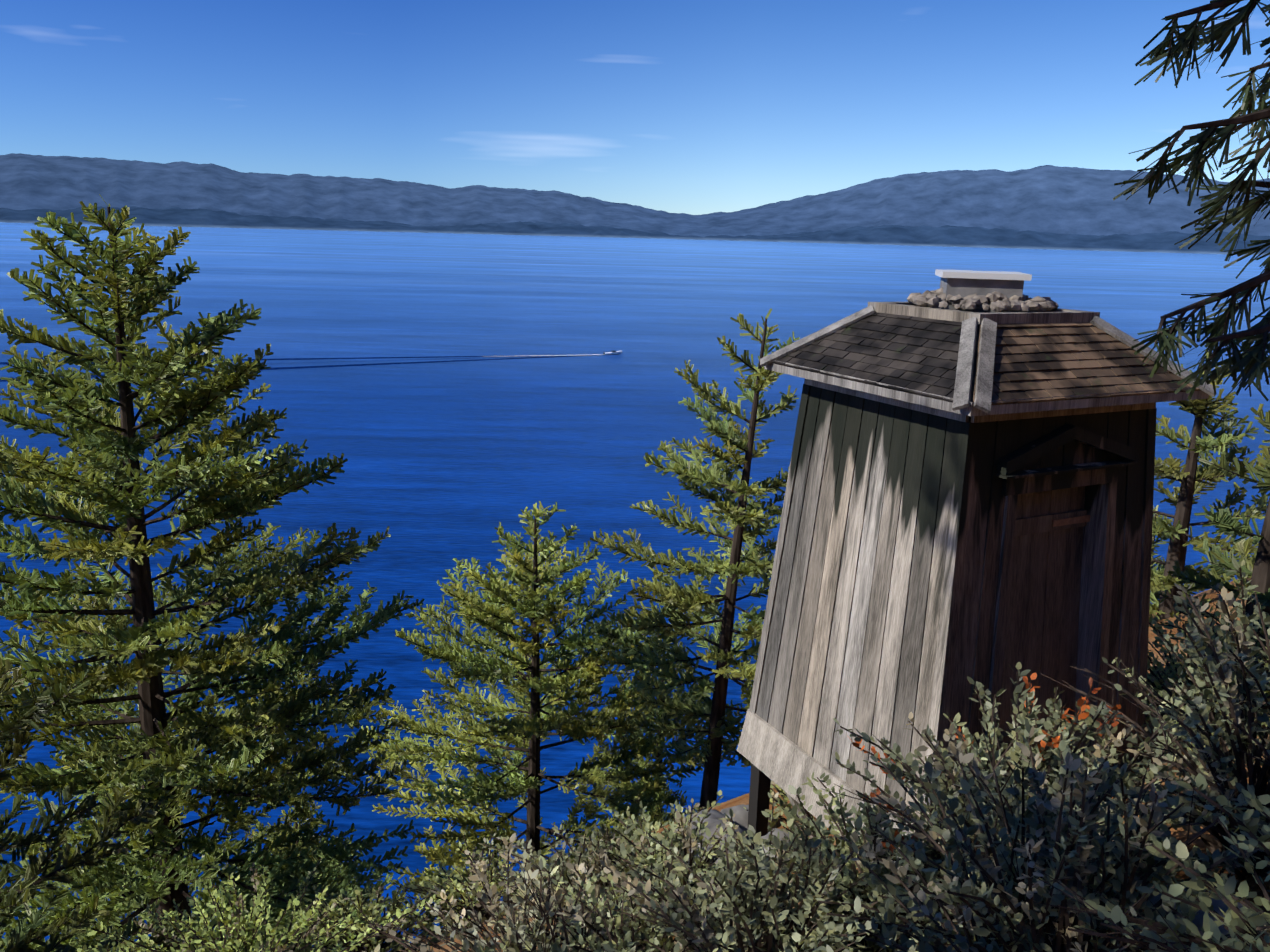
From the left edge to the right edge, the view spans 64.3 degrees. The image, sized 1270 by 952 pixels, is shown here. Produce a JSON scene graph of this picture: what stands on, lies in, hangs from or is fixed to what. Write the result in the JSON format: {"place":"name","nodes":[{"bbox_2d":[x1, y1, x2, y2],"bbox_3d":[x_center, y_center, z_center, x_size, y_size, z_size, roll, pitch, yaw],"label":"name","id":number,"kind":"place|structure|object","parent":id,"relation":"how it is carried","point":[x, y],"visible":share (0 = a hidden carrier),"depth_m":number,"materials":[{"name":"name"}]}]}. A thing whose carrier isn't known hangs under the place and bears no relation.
{"place":"outdoors","nodes":[
{"label":"outdoors","id":0,"kind":"place"},
{"bbox_2d":[0,222,1269,951],"bbox_3d":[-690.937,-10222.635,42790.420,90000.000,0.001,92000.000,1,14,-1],"label":"lake water","id":1,"kind":"structure","parent":0,"point":[446,462],"depth_m":462.80,"materials":[{"name":"blue liquid"}]},
{"bbox_2d":[0,354,602,381],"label":"boat wake","id":2,"kind":"object","parent":1,"relation":"on","point":[93,376],"visible":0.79,"depth_m":542.61,"materials":[{"name":"liquid"}]},
{"bbox_2d":[603,350,622,354],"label":"motor boat","id":3,"kind":"object","parent":1,"relation":"on","point":[613,352],"visible":0.96,"depth_m":595.97,"materials":[{"name":"white"}]},
{"bbox_2d":[0,153,1269,236],"bbox_3d":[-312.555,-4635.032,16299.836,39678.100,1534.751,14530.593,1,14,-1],"label":"mountains","id":4,"kind":"structure","parent":0,"point":[1060,200],"depth_m":17224.54,"materials":[{"name":"stone"}]},
{"bbox_2d":[0,206,1269,255],"bbox_3d":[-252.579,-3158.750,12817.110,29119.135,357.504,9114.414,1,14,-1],"label":"shore hills","id":5,"kind":"structure","parent":0,"point":[962,236],"depth_m":14626.30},
{"bbox_2d":[0,0,1269,214],"label":"sky","id":6,"kind":"structure","parent":0,"point":[693,107],"materials":[{"name":"blue"}]},
{"bbox_2d":[394,578,1269,951],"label":"hillside terrain","id":7,"kind":"structure","parent":0,"point":[1180,834],"depth_m":7.71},
{"bbox_2d":[0,593,192,951],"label":"fir tree","id":8,"kind":"object","parent":7,"relation":"on","point":[18,892],"visible":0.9,"depth_m":8.07,"materials":[{"name":"green plant"}]},
{"bbox_2d":[0,194,424,951],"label":"conifer tree","id":9,"kind":"object","parent":7,"relation":"on","point":[162,760],"visible":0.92,"depth_m":10.37,"materials":[{"name":"green plant"}]},
{"bbox_2d":[77,852,441,951],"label":"bright shrub stems","id":10,"kind":"object","parent":7,"relation":"on","point":[225,936],"visible":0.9,"depth_m":7.62,"materials":[{"name":"green plant"}]},
{"bbox_2d":[222,794,389,951],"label":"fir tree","id":11,"kind":"object","parent":7,"relation":"on","point":[296,827],"visible":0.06,"depth_m":20.00,"materials":[{"name":"green plant"}]},
{"bbox_2d":[273,882,466,951],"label":"bright shrub stems","id":12,"kind":"object","parent":7,"relation":"on","point":[357,929],"visible":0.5,"depth_m":8.19,"materials":[{"name":"green plant"}]},
{"bbox_2d":[389,824,553,937],"bbox_3d":[-1.297,3.526,8.588,1.567,0.869,1.499,1,14,-1],"label":"shrub","id":13,"kind":"object","parent":7,"relation":"on","point":[464,897],"visible":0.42,"depth_m":8.68,"materials":[{"name":"green plant"}]},
{"bbox_2d":[350,832,655,951],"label":"grey shrub stems","id":14,"kind":"object","parent":7,"relation":"on","point":[473,941],"visible":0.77,"depth_m":5.33,"materials":[{"name":"green plant"}]},
{"bbox_2d":[343,501,700,937],"bbox_3d":[-1.678,4.024,15.799,5.864,7.358,5.066,1,14,-1],"label":"fir tree","id":15,"kind":"object","parent":7,"relation":"on","point":[520,731],"visible":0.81,"depth_m":15.56,"materials":[{"name":"green plant"}]},
{"bbox_2d":[477,822,699,949],"bbox_3d":[-0.321,2.740,6.621,1.580,0.844,1.773,1,14,-1],"label":"shrub","id":16,"kind":"object","parent":7,"relation":"on","point":[596,856],"visible":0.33,"depth_m":6.74,"materials":[{"name":"green plant"}]},
{"bbox_2d":[461,829,762,951],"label":"shrub","id":17,"kind":"object","parent":7,"relation":"on","point":[663,938],"visible":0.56,"depth_m":5.09,"materials":[{"name":"green plant"}]},
{"bbox_2d":[545,790,747,945],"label":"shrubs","id":18,"kind":"object","parent":7,"relation":"on","point":[681,835],"visible":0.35,"depth_m":6.61,"materials":[{"name":"green plant"}]},
{"bbox_2d":[599,640,726,828],"bbox_3d":[0.490,5.094,18.082,2.532,4.816,2.647,1,14,-1],"label":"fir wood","id":19,"kind":"object","parent":7,"relation":"on","point":[689,769],"visible":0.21,"depth_m":17.97,"materials":[{"name":"green plant"}]},
{"bbox_2d":[590,308,799,809],"bbox_3d":[1.317,1.494,12.933,3.655,7.204,3.349,13,18,39],"label":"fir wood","id":20,"kind":"object","parent":7,"relation":"on","point":[676,601],"visible":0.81,"depth_m":12.96,"materials":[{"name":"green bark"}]},
{"bbox_2d":[676,809,753,870],"bbox_3d":[0.603,2.863,7.699,0.604,0.511,0.786,-4,15,-23],"label":"boulder","id":21,"kind":"object","parent":7,"relation":"on","point":[713,819],"visible":0.06,"depth_m":7.62,"materials":[{"name":"stone"}]},
{"bbox_2d":[721,804,775,831],"bbox_3d":[0.887,2.902,8.270,0.610,0.406,0.455,-6,16,-30],"label":"boulder","id":22,"kind":"object","parent":7,"relation":"on","point":[740,818],"visible":0.15,"depth_m":8.18,"materials":[{"name":"stone"}]},
{"bbox_2d":[600,792,902,951],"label":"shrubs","id":23,"kind":"object","parent":7,"relation":"on","point":[738,919],"visible":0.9,"depth_m":4.58,"materials":[{"name":"green plant"}]},
{"bbox_2d":[761,828,788,862],"bbox_3d":[1.080,2.717,7.245,0.343,0.290,0.447,-4,15,-22],"label":"rock","id":24,"kind":"object","parent":7,"relation":"on","point":[781,834],"visible":0.06,"depth_m":7.26,"materials":[{"name":"stone"}]},
{"bbox_2d":[744,780,813,822],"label":"shrub stems","id":25,"kind":"object","parent":7,"relation":"on","point":[777,798],"visible":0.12,"depth_m":8.26,"materials":[{"name":"green plant"}]},
{"bbox_2d":[753,772,996,951],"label":"shrub front left stems","id":26,"kind":"object","parent":7,"relation":"on","point":[836,812],"visible":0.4,"depth_m":4.94,"materials":[{"name":"green plant"}]},
{"bbox_2d":[737,269,1213,874],"bbox_3d":[2.132,1.138,6.942,2.077,4.981,2.077,-5,15,-26],"label":"wooden hut","id":27,"kind":"object","parent":7,"relation":"on","point":[969,491],"visible":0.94,"depth_m":6.18,"materials":[{"name":"wood"}]},
{"bbox_2d":[833,662,1236,951],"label":"shrub stems","id":28,"kind":"object","parent":7,"relation":"on","point":[1048,762],"visible":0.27,"depth_m":4.66,"materials":[{"name":"green plant"}]},
{"bbox_2d":[815,713,1269,951],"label":"low shrub stems","id":29,"kind":"object","parent":7,"relation":"on","point":[1015,918],"visible":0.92,"depth_m":3.68,"materials":[{"name":"green plant"}]},
{"bbox_2d":[1032,729,1269,951],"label":"low shrub stems","id":30,"kind":"object","parent":7,"relation":"on","point":[1252,916],"visible":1,"depth_m":2.99,"materials":[{"name":"green plant"}]},
{"bbox_2d":[1040,557,1269,891],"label":"shrub stems","id":31,"kind":"object","parent":7,"relation":"on","point":[1213,759],"visible":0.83,"depth_m":4.35,"materials":[{"name":"green plant"}]},
{"bbox_2d":[1150,505,1199,604],"bbox_3d":[7.949,1.488,15.697,1.778,2.095,1.788,5,14,14],"label":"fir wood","id":32,"kind":"object","parent":7,"relation":"on","point":[1158,571],"visible":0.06,"depth_m":15.64,"materials":[{"name":"green plant"}]},
{"bbox_2d":[1113,0,1269,400],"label":"conifer branches","id":33,"kind":"object","parent":7,"relation":"on","point":[1253,361],"visible":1,"depth_m":3.67,"materials":[{"name":"green plant"}]},
{"bbox_2d":[1148,885,1242,949],"bbox_3d":[2.241,1.759,3.950,0.452,0.284,0.312,11,17,36],"label":"shrub","id":34,"kind":"object","parent":7,"relation":"on","point":[1197,921],"visible":0.15,"depth_m":3.87,"materials":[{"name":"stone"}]},
{"bbox_2d":[1141,615,1269,752],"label":"shrub stems","id":35,"kind":"object","parent":7,"relation":"on","point":[1160,685],"visible":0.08,"depth_m":6.75,"materials":[{"name":"green plant"}]},
{"bbox_2d":[1149,350,1269,620],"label":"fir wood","id":36,"kind":"object","parent":7,"relation":"on","point":[1191,476],"visible":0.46,"depth_m":11.61,"materials":[{"name":"green plant"}]},
{"bbox_2d":[1151,581,1269,697],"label":"shrub stems","id":37,"kind":"object","parent":7,"relation":"on","point":[1171,625],"visible":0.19,"depth_m":7.21,"materials":[{"name":"green plant"}]},
{"bbox_2d":[1167,403,1269,649],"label":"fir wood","id":38,"kind":"object","parent":7,"relation":"on","point":[1255,568],"visible":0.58,"depth_m":8.74,"materials":[{"name":"green plant"}]}
]}

